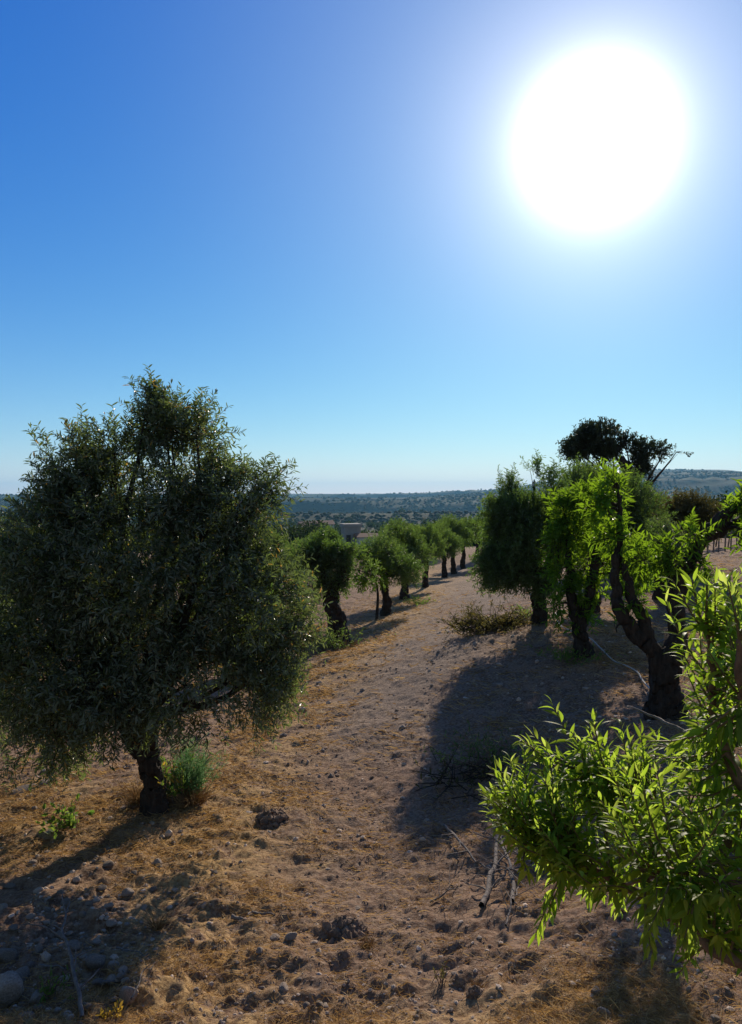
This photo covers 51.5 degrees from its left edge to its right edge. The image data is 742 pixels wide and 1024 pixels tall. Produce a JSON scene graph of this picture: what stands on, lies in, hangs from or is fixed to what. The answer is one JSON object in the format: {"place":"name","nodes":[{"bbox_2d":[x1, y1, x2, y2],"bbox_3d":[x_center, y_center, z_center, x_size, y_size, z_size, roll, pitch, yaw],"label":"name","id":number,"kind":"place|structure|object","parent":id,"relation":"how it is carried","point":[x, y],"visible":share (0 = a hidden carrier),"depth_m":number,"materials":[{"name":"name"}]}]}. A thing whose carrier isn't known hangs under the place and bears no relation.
{"place":"outdoors","nodes":[
{"label":"outdoors","id":0,"kind":"place"},
{"bbox_2d":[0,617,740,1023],"bbox_3d":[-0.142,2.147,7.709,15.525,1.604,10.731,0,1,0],"label":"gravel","id":1,"kind":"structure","parent":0,"point":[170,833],"depth_m":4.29,"materials":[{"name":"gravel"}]},
{"bbox_2d":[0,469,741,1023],"bbox_3d":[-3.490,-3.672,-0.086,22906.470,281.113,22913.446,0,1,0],"label":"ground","id":2,"kind":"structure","parent":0,"point":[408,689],"depth_m":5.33,"materials":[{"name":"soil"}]},
{"bbox_2d":[0,948,16,962],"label":"stone","id":3,"kind":"object","parent":2,"relation":"on","point":[8,954],"visible":0.97,"depth_m":3.75,"materials":[{"name":"stone"}]},
{"bbox_2d":[4,882,15,888],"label":"stone","id":4,"kind":"object","parent":2,"relation":"on","point":[8,885],"visible":0.97,"depth_m":4.77,"materials":[{"name":"stone"}]},
{"bbox_2d":[0,971,23,1006],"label":"stone","id":5,"kind":"object","parent":2,"relation":"on","point":[11,988],"visible":0.96,"depth_m":3.36,"materials":[{"name":"stone"}]},
{"bbox_2d":[8,924,17,931],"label":"stone","id":6,"kind":"object","parent":2,"relation":"on","point":[12,927],"visible":0.98,"depth_m":4.06,"materials":[{"name":"stone"}]},
{"bbox_2d":[0,569,33,767],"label":"olive tree","id":7,"kind":"object","parent":2,"relation":"on","point":[1,718],"visible":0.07,"depth_m":7.42,"materials":[{"name":"green plant"}]},
{"bbox_2d":[16,966,29,982],"bbox_3d":[-1.643,2.178,3.595,0.081,0.059,0.110,7,20,10],"label":"stone","id":8,"kind":"object","parent":2,"relation":"on","point":[23,971],"visible":0.4,"depth_m":3.60,"materials":[{"name":"stone"}]},
{"bbox_2d":[11,784,35,795],"bbox_3d":[-3.077,2.464,6.817,0.173,0.058,0.219,8,16,33],"label":"stone","id":9,"kind":"object","parent":2,"relation":"on","point":[22,787],"visible":0.56,"depth_m":6.79,"materials":[{"name":"stone"}]},
{"bbox_2d":[29,990,45,1004],"bbox_3d":[-1.465,2.137,3.380,0.050,0.048,0.073,0,1,10],"label":"stone","id":10,"kind":"object","parent":2,"relation":"on","point":[36,995],"visible":0.75,"depth_m":3.36,"materials":[{"name":"stone"}]},
{"bbox_2d":[33,943,42,954],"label":"stone","id":11,"kind":"object","parent":2,"relation":"on","point":[38,948],"visible":0.94,"depth_m":3.79,"materials":[{"name":"stone"}]},
{"bbox_2d":[33,937,44,944],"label":"stone","id":12,"kind":"object","parent":2,"relation":"on","point":[41,940],"visible":0.77,"depth_m":3.90,"materials":[{"name":"stone"}]},
{"bbox_2d":[41,951,50,961],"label":"stone","id":13,"kind":"object","parent":2,"relation":"on","point":[45,955],"visible":0.99,"depth_m":3.70,"materials":[{"name":"stone"}]},
{"bbox_2d":[34,964,69,969],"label":"dead branch","id":14,"kind":"object","parent":2,"relation":"on","point":[48,966],"visible":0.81,"depth_m":3.63,"materials":[{"name":"grey wood"}]},
{"bbox_2d":[35,958,77,1005],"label":"weed","id":15,"kind":"object","parent":2,"relation":"on","point":[45,989],"visible":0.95,"depth_m":3.40,"materials":[{"name":"green plant"}]},
{"bbox_2d":[17,890,100,1019],"bbox_3d":[-1.410,2.013,3.539,0.298,0.141,0.869,-1,2,-39],"label":"dead branch","id":16,"kind":"object","parent":2,"relation":"on","point":[78,987],"visible":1,"depth_m":3.49,"materials":[{"name":"grey wood"}]},
{"bbox_2d":[36,793,94,838],"bbox_3d":[-2.312,2.290,5.747,0.388,0.190,0.522,1,1,29],"label":"weed","id":17,"kind":"object","parent":2,"relation":"on","point":[70,822],"visible":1,"depth_m":5.74,"materials":[{"name":"green plant"}]},
{"bbox_2d":[61,898,70,905],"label":"stone","id":18,"kind":"object","parent":2,"relation":"on","point":[66,901],"visible":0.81,"depth_m":4.46,"materials":[{"name":"stone"}]},
{"bbox_2d":[64,939,79,951],"bbox_3d":[-1.487,2.166,3.838,0.082,0.050,0.084,8,-4,21],"label":"stone","id":19,"kind":"object","parent":2,"relation":"on","point":[72,943],"visible":0.75,"depth_m":3.82,"materials":[{"name":"stone"}]},
{"bbox_2d":[85,953,105,969],"bbox_3d":[-1.343,2.188,3.743,0.093,0.071,0.100,0,1,-13],"label":"stone","id":20,"kind":"object","parent":2,"relation":"on","point":[94,961],"visible":0.99,"depth_m":3.71,"materials":[{"name":"stone"}]},
{"bbox_2d":[93,937,100,945],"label":"stone","id":21,"kind":"object","parent":2,"relation":"on","point":[97,941],"visible":1,"depth_m":3.96,"materials":[{"name":"stone"}]},
{"bbox_2d":[92,978,102,984],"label":"stone","id":22,"kind":"object","parent":2,"relation":"on","point":[97,981],"visible":0.88,"depth_m":3.52,"materials":[{"name":"stone"}]},
{"bbox_2d":[97,884,106,891],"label":"stone","id":23,"kind":"object","parent":2,"relation":"on","point":[102,887],"visible":0.96,"depth_m":4.64,"materials":[{"name":"stone"}]},
{"bbox_2d":[103,860,113,867],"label":"stone","id":24,"kind":"object","parent":2,"relation":"on","point":[108,864],"visible":0.99,"depth_m":5.06,"materials":[{"name":"stone"}]},
{"bbox_2d":[95,998,122,1021],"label":"weed","id":25,"kind":"object","parent":2,"relation":"on","point":[111,1015],"visible":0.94,"depth_m":3.22,"materials":[{"name":"yellow plant"}]},
{"bbox_2d":[106,974,115,984],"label":"stone","id":26,"kind":"object","parent":2,"relation":"on","point":[111,977],"visible":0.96,"depth_m":3.52,"materials":[{"name":"stone"}]},
{"bbox_2d":[106,918,116,926],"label":"stone","id":27,"kind":"object","parent":2,"relation":"on","point":[111,922],"visible":1,"depth_m":4.17,"materials":[{"name":"stone"}]},
{"bbox_2d":[107,960,118,970],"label":"stone","id":28,"kind":"object","parent":2,"relation":"on","point":[113,962],"visible":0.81,"depth_m":3.70,"materials":[{"name":"stone"}]},
{"bbox_2d":[116,972,126,979],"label":"stone","id":29,"kind":"object","parent":2,"relation":"on","point":[120,976],"visible":0.94,"depth_m":3.52,"materials":[{"name":"stone"}]},
{"bbox_2d":[118,965,127,973],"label":"stone","id":30,"kind":"object","parent":2,"relation":"on","point":[123,968],"visible":0.74,"depth_m":3.59,"materials":[{"name":"stone"}]},
{"bbox_2d":[121,887,133,896],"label":"stone","id":31,"kind":"object","parent":2,"relation":"on","point":[127,892],"visible":1,"depth_m":4.61,"materials":[{"name":"stone"}]},
{"bbox_2d":[113,780,143,805],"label":"grass tuft","id":32,"kind":"object","parent":2,"relation":"on","point":[132,799],"visible":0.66,"depth_m":6.20,"materials":[{"name":"plant"}]},
{"bbox_2d":[119,986,138,1005],"bbox_3d":[-1.067,2.123,3.384,0.080,0.079,0.063,4,-6,-34],"label":"stone","id":33,"kind":"object","parent":2,"relation":"on","point":[126,994],"visible":0.89,"depth_m":3.36,"materials":[{"name":"stone"}]},
{"bbox_2d":[102,963,155,983],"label":"dead branch","id":34,"kind":"object","parent":2,"relation":"on","point":[107,981],"visible":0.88,"depth_m":3.51,"materials":[{"name":"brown wood"}]},
{"bbox_2d":[130,961,156,999],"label":"dead branch","id":35,"kind":"object","parent":2,"relation":"on","point":[139,981],"visible":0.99,"depth_m":3.42,"materials":[{"name":"grey wood"}]},
{"bbox_2d":[134,908,179,931],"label":"grass tuft","id":36,"kind":"object","parent":2,"relation":"on","point":[162,924],"visible":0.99,"depth_m":4.18,"materials":[{"name":"plant"}]},
{"bbox_2d":[0,364,336,816],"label":"olive tree","id":37,"kind":"object","parent":2,"relation":"on","point":[113,596],"visible":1,"depth_m":5.64,"materials":[{"name":"green plant"}]},
{"bbox_2d":[163,963,184,980],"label":"grass tuft","id":38,"kind":"object","parent":2,"relation":"on","point":[173,971],"visible":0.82,"depth_m":3.63,"materials":[{"name":"plant"}]},
{"bbox_2d":[157,748,194,804],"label":"weed","id":39,"kind":"object","parent":2,"relation":"on","point":[165,775],"visible":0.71,"depth_m":6.19,"materials":[{"name":"green plant"}]},
{"bbox_2d":[168,783,221,807],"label":"grass tuft","id":40,"kind":"object","parent":2,"relation":"on","point":[202,797],"visible":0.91,"depth_m":6.20,"materials":[{"name":"plant"}]},
{"bbox_2d":[164,732,228,799],"bbox_3d":[-1.520,2.098,6.416,0.769,0.525,0.615,-1,2,-33],"label":"fennel plant","id":41,"kind":"object","parent":2,"relation":"on","point":[195,775],"visible":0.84,"depth_m":6.36,"materials":[{"name":"green plant"}]},
{"bbox_2d":[220,561,286,617],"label":"olive tree","id":42,"kind":"object","parent":2,"relation":"on","point":[263,594],"visible":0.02,"depth_m":13.40,"materials":[{"name":"green plant"}]},
{"bbox_2d":[251,910,274,914],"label":"dead branch","id":43,"kind":"object","parent":2,"relation":"on","point":[259,913],"visible":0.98,"depth_m":4.33,"materials":[{"name":"grey wood"}]},
{"bbox_2d":[255,808,288,829],"bbox_3d":[-0.759,2.352,5.912,0.267,0.126,0.325,0,1,0],"label":"soil mound","id":44,"kind":"object","parent":2,"relation":"on","point":[266,819],"visible":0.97,"depth_m":5.84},
{"bbox_2d":[270,933,279,941],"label":"stone","id":45,"kind":"object","parent":2,"relation":"on","point":[273,937],"visible":0.97,"depth_m":3.99,"materials":[{"name":"stone"}]},
{"bbox_2d":[266,527,295,587],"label":"olive tree","id":46,"kind":"object","parent":2,"relation":"on","point":[280,550],"visible":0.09,"depth_m":23.99,"materials":[{"name":"green plant"}]},
{"bbox_2d":[279,982,288,992],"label":"stone","id":47,"kind":"object","parent":2,"relation":"on","point":[283,987],"visible":1,"depth_m":3.43,"materials":[{"name":"stone"}]},
{"bbox_2d":[285,932,296,940],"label":"stone","id":48,"kind":"object","parent":2,"relation":"on","point":[289,936],"visible":1,"depth_m":3.96,"materials":[{"name":"stone"}]},
{"bbox_2d":[282,536,310,569],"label":"olive tree","id":49,"kind":"object","parent":2,"relation":"on","point":[298,539],"visible":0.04,"depth_m":29.01,"materials":[{"name":"green plant"}]},
{"bbox_2d":[296,520,332,531],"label":"round tree","id":50,"kind":"object","parent":2,"relation":"on","point":[314,522],"visible":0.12,"depth_m":129.32,"materials":[{"name":"green plant"}]},
{"bbox_2d":[313,520,334,531],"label":"farmhouse","id":51,"kind":"object","parent":2,"relation":"on","point":[330,522],"visible":0.13,"depth_m":191.31,"materials":[{"name":"tile"}]},
{"bbox_2d":[319,525,344,545],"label":"olive tree","id":52,"kind":"object","parent":2,"relation":"on","point":[332,530],"visible":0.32,"depth_m":43.00,"materials":[{"name":"green plant"}]},
{"bbox_2d":[283,522,385,647],"bbox_3d":[-0.772,1.563,16.055,2.167,2.689,1.168,0,1,0],"label":"almond tree","id":53,"kind":"object","parent":2,"relation":"on","point":[336,561],"visible":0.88,"depth_m":15.90,"materials":[{"name":"green plant"}]},
{"bbox_2d":[322,915,368,943],"bbox_3d":[-0.133,2.218,4.078,0.243,0.139,0.274,0,1,-17],"label":"soil mound","id":54,"kind":"object","parent":2,"relation":"on","point":[346,927],"visible":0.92,"depth_m":4.04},
{"bbox_2d":[302,622,388,653],"bbox_3d":[-0.689,2.486,15.213,2.229,0.604,1.544,0,1,-16],"label":"weed","id":55,"kind":"object","parent":2,"relation":"on","point":[333,642],"visible":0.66,"depth_m":15.10,"materials":[{"name":"green plant"}]},
{"bbox_2d":[339,638,360,646],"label":"grass tuft","id":56,"kind":"object","parent":2,"relation":"on","point":[347,643],"visible":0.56,"depth_m":15.39,"materials":[{"name":"plant"}]},
{"bbox_2d":[339,523,361,547],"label":"tower house","id":57,"kind":"structure","parent":2,"relation":"on","point":[348,530],"depth_m":88.06,"materials":[{"name":"grey stone"}]},
{"bbox_2d":[354,533,377,544],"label":"house","id":58,"kind":"structure","parent":2,"relation":"on","point":[360,536],"depth_m":87.23,"materials":[{"name":"tile"}]},
{"bbox_2d":[351,932,381,950],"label":"grass tuft","id":59,"kind":"object","parent":2,"relation":"on","point":[370,945],"visible":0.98,"depth_m":3.87,"materials":[{"name":"plant"}]},
{"bbox_2d":[0,507,740,551],"bbox_3d":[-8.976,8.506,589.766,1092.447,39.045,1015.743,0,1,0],"label":"valley woods","id":60,"kind":"object","parent":2,"relation":"on","point":[293,530],"visible":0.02,"depth_m":108.20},
{"bbox_2d":[0,469,741,527],"bbox_3d":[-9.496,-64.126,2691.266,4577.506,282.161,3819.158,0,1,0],"label":"hillside scrub","id":61,"kind":"object","parent":2,"relation":"on","point":[408,510],"visible":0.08,"depth_m":2077.02,"materials":[{"name":"plant"}]},
{"bbox_2d":[0,580,741,1023],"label":"soil clods","id":62,"kind":"object","parent":2,"relation":"on","point":[356,836],"visible":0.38,"depth_m":5.58,"materials":[{"name":"soil"}]},
{"bbox_2d":[349,552,396,619],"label":"almond sapling","id":63,"kind":"object","parent":2,"relation":"on","point":[365,582],"visible":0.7,"depth_m":19.37,"materials":[{"name":"green plant"}]},
{"bbox_2d":[353,524,427,615],"bbox_3d":[0.418,1.576,19.999,2.196,2.554,2.254,0,1,19],"label":"olive tree","id":64,"kind":"object","parent":2,"relation":"on","point":[389,553],"visible":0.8,"depth_m":19.66,"materials":[{"name":"green plant"}]},
{"bbox_2d":[374,516,437,599],"bbox_3d":[1.034,1.496,24.072,2.139,2.794,2.286,0,1,-7],"label":"olive tree","id":65,"kind":"object","parent":2,"relation":"on","point":[410,538],"visible":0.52,"depth_m":23.87,"materials":[{"name":"green plant"}]},
{"bbox_2d":[399,594,435,605],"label":"weed","id":66,"kind":"object","parent":2,"relation":"on","point":[416,602],"visible":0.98,"depth_m":21.61,"materials":[{"name":"green plant"}]},
{"bbox_2d":[410,519,449,587],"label":"olive tree","id":67,"kind":"object","parent":2,"relation":"on","point":[430,533],"visible":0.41,"depth_m":27.87,"materials":[{"name":"green plant"}]},
{"bbox_2d":[431,961,448,984],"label":"weed","id":68,"kind":"object","parent":2,"relation":"on","point":[441,973],"visible":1,"depth_m":3.41,"materials":[{"name":"green plant"}]},
{"bbox_2d":[433,515,450,528],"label":"olive tree","id":69,"kind":"object","parent":2,"relation":"on","point":[441,519],"visible":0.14,"depth_m":49.88,"materials":[{"name":"green plant"}]},
{"bbox_2d":[427,518,464,577],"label":"olive tree","id":70,"kind":"object","parent":2,"relation":"on","point":[453,541],"visible":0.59,"depth_m":32.80,"materials":[{"name":"green plant"}]},
{"bbox_2d":[435,512,476,573],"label":"olive tree","id":71,"kind":"object","parent":2,"relation":"on","point":[461,530],"visible":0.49,"depth_m":36.98,"materials":[{"name":"green plant"}]},
{"bbox_2d":[430,861,491,902],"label":"dead branch","id":72,"kind":"object","parent":2,"relation":"on","point":[443,894],"visible":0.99,"depth_m":4.49,"materials":[{"name":"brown wood"}]},
{"bbox_2d":[431,807,492,818],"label":"dead branch","id":73,"kind":"object","parent":2,"relation":"on","point":[463,813],"visible":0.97,"depth_m":5.76,"materials":[{"name":"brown wood"}]},
{"bbox_2d":[411,742,524,801],"bbox_3d":[0.858,2.170,6.605,1.066,0.376,1.295,0,1,0],"label":"brush pile","id":74,"kind":"object","parent":2,"relation":"on","point":[483,776],"visible":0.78,"depth_m":6.43,"materials":[{"name":"brown plant"}]},
{"bbox_2d":[442,824,496,869],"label":"dead branch","id":75,"kind":"object","parent":2,"relation":"on","point":[461,843],"visible":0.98,"depth_m":5.00,"materials":[{"name":"grey wood"}]},
{"bbox_2d":[458,601,480,619],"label":"weed","id":76,"kind":"object","parent":2,"relation":"on","point":[466,610],"visible":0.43,"depth_m":13.96,"materials":[{"name":"green plant"}]},
{"bbox_2d":[457,514,483,568],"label":"olive tree","id":77,"kind":"object","parent":2,"relation":"on","point":[463,557],"visible":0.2,"depth_m":40.91,"materials":[{"name":"green plant"}]},
{"bbox_2d":[466,985,483,999],"bbox_3d":[0.442,2.027,3.243,0.082,0.068,0.086,0,1,0],"label":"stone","id":78,"kind":"object","parent":2,"relation":"on","point":[474,991],"visible":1,"depth_m":3.22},
{"bbox_2d":[468,514,486,556],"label":"olive tree","id":79,"kind":"object","parent":2,"relation":"on","point":[476,519],"visible":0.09,"depth_m":45.92,"materials":[{"name":"green plant"}]},
{"bbox_2d":[467,975,487,987],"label":"grass tuft","id":80,"kind":"object","parent":2,"relation":"on","point":[478,983],"visible":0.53,"depth_m":3.31,"materials":[{"name":"plant"}]},
{"bbox_2d":[437,599,532,639],"bbox_3d":[1.829,1.640,11.783,1.646,0.631,1.542,0,1,0],"label":"bush","id":81,"kind":"object","parent":2,"relation":"on","point":[478,626],"visible":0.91,"depth_m":11.64,"materials":[{"name":"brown plant"}]},
{"bbox_2d":[469,826,517,907],"bbox_3d":[0.755,2.111,4.645,0.315,0.077,1.052,0,1,10],"label":"dead branch","id":82,"kind":"object","parent":2,"relation":"on","point":[485,896],"visible":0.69,"depth_m":4.47,"materials":[{"name":"grey wood"}]},
{"bbox_2d":[419,721,570,773],"bbox_3d":[1.042,2.051,6.665,1.277,0.365,1.112,0,1,0],"label":"brush pile","id":83,"kind":"object","parent":2,"relation":"on","point":[490,750],"visible":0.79,"depth_m":6.70,"materials":[{"name":"brown plant"}]},
{"bbox_2d":[475,826,532,902],"bbox_3d":[0.835,2.106,4.656,0.326,0.113,1.104,0,1,0],"label":"dead branch","id":84,"kind":"object","parent":2,"relation":"on","point":[513,889],"visible":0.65,"depth_m":4.55,"materials":[{"name":"grey wood"}]},
{"bbox_2d":[473,853,534,896],"bbox_3d":[0.717,2.071,4.266,0.331,0.204,0.416,0,1,0],"label":"dead branch","id":85,"kind":"object","parent":2,"relation":"on","point":[504,875],"visible":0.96,"depth_m":4.35,"materials":[{"name":"grey wood"}]},
{"bbox_2d":[487,835,532,863],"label":"dead branch","id":86,"kind":"object","parent":2,"relation":"on","point":[516,853],"visible":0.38,"depth_m":4.76,"materials":[{"name":"grey wood"}]},
{"bbox_2d":[484,604,550,627],"bbox_3d":[2.306,1.575,11.750,1.110,0.414,1.057,0,1,16],"label":"brush pile","id":87,"kind":"object","parent":2,"relation":"on","point":[514,617],"visible":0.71,"depth_m":11.65,"materials":[{"name":"brown plant"}]},
{"bbox_2d":[506,604,531,618],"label":"weed","id":88,"kind":"object","parent":2,"relation":"on","point":[521,607],"visible":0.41,"depth_m":12.31,"materials":[{"name":"green plant"}]},
{"bbox_2d":[496,880,543,925],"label":"dead branch","id":89,"kind":"object","parent":2,"relation":"on","point":[507,920],"visible":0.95,"depth_m":4.02,"materials":[{"name":"grey wood"}]},
{"bbox_2d":[465,449,589,623],"bbox_3d":[2.380,0.399,11.545,1.938,2.675,1.862,0,1,0],"label":"olive tree","id":90,"kind":"object","parent":2,"relation":"on","point":[509,553],"visible":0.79,"depth_m":11.21,"materials":[{"name":"green plant"}]},
{"bbox_2d":[524,640,631,665],"bbox_3d":[2.506,1.730,9.383,0.780,0.266,1.060,-1,2,-41],"label":"brush pile","id":91,"kind":"object","parent":2,"relation":"on","point":[566,656],"visible":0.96,"depth_m":9.32,"materials":[{"name":"brown plant"}]},
{"bbox_2d":[591,986,600,995],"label":"stone","id":92,"kind":"object","parent":2,"relation":"on","point":[595,991],"visible":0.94,"depth_m":3.01,"materials":[{"name":"stone"}]},
{"bbox_2d":[534,458,666,658],"bbox_3d":[2.854,0.619,9.474,1.662,2.580,0.806,0,1,0],"label":"almond tree","id":93,"kind":"object","parent":2,"relation":"on","point":[563,525],"visible":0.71,"depth_m":9.46,"materials":[{"name":"green plant"}]},
{"bbox_2d":[555,612,649,687],"bbox_3d":[2.873,1.743,10.392,0.464,0.291,6.808,0,1,4],"label":"irrigation hose","id":94,"kind":"object","parent":2,"relation":"on","point":[643,681],"visible":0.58,"depth_m":9.06,"materials":[{"name":"plastic"}]},
{"bbox_2d":[597,1007,610,1016],"bbox_3d":[0.874,1.881,2.884,0.057,0.044,0.040,-9,-15,27],"label":"stone","id":95,"kind":"object","parent":2,"relation":"on","point":[601,1008],"visible":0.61,"depth_m":2.88,"materials":[{"name":"stone"}]},
{"bbox_2d":[475,567,741,982],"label":"almond tree","id":96,"kind":"object","parent":2,"relation":"on","point":[686,897],"visible":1,"depth_m":2.16,"materials":[{"name":"green plant"}]},
{"bbox_2d":[540,452,678,612],"bbox_3d":[4.347,0.425,14.046,2.379,2.995,1.795,0,1,0],"label":"olive tree","id":97,"kind":"object","parent":2,"relation":"on","point":[578,472],"visible":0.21,"depth_m":13.73,"materials":[{"name":"green plant"}]},
{"bbox_2d":[555,416,693,494],"bbox_3d":[8.906,-0.701,26.994,4.866,5.299,2.218,0,1,0],"label":"carob tree","id":98,"kind":"object","parent":2,"relation":"on","point":[586,440],"visible":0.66,"depth_m":26.72,"materials":[{"name":"green plant"}]},
{"bbox_2d":[569,455,741,720],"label":"almond tree","id":99,"kind":"object","parent":2,"relation":"on","point":[666,696],"visible":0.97,"depth_m":6.98,"materials":[{"name":"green plant"}]},
{"bbox_2d":[640,486,672,523],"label":"olive tree","id":100,"kind":"object","parent":2,"relation":"on","point":[654,508],"visible":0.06,"depth_m":20.76,"materials":[{"name":"green plant"}]},
{"bbox_2d":[640,513,693,599],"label":"olive tree","id":101,"kind":"object","parent":2,"relation":"on","point":[658,592],"visible":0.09,"depth_m":15.41,"materials":[{"name":"green plant"}]},
{"bbox_2d":[650,486,734,573],"bbox_3d":[7.854,0.475,19.048,2.026,2.251,1.625,0,1,0],"label":"olive tree","id":102,"kind":"object","parent":2,"relation":"on","point":[685,504],"visible":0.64,"depth_m":18.73,"materials":[{"name":"green plant"}]},
{"bbox_2d":[711,1014,720,1023],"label":"stone","id":103,"kind":"object","parent":2,"relation":"on","point":[714,1018],"visible":0.98,"depth_m":2.71,"materials":[{"name":"stone"}]},
{"bbox_2d":[707,519,737,552],"bbox_3d":[13.948,0.913,30.032,2.348,1.635,0.066,0,1,0],"label":"vineyard fence","id":104,"kind":"object","parent":2,"relation":"on","point":[731,532],"visible":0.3,"depth_m":30.01,"materials":[{"name":"brown wood"}]},
{"bbox_2d":[709,490,739,537],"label":"round tree","id":105,"kind":"object","parent":2,"relation":"on","point":[722,500],"visible":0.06,"depth_m":55.06,"materials":[{"name":"green plant"}]},
{"bbox_2d":[0,555,741,1023],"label":"dry grass","id":106,"kind":"structure","parent":0,"point":[540,1011],"depth_m":5.01,"materials":[{"name":"plant"}]},
{"bbox_2d":[0,0,741,494],"label":"sky","id":107,"kind":"structure","parent":0,"point":[411,246],"materials":[{"name":"blue"}]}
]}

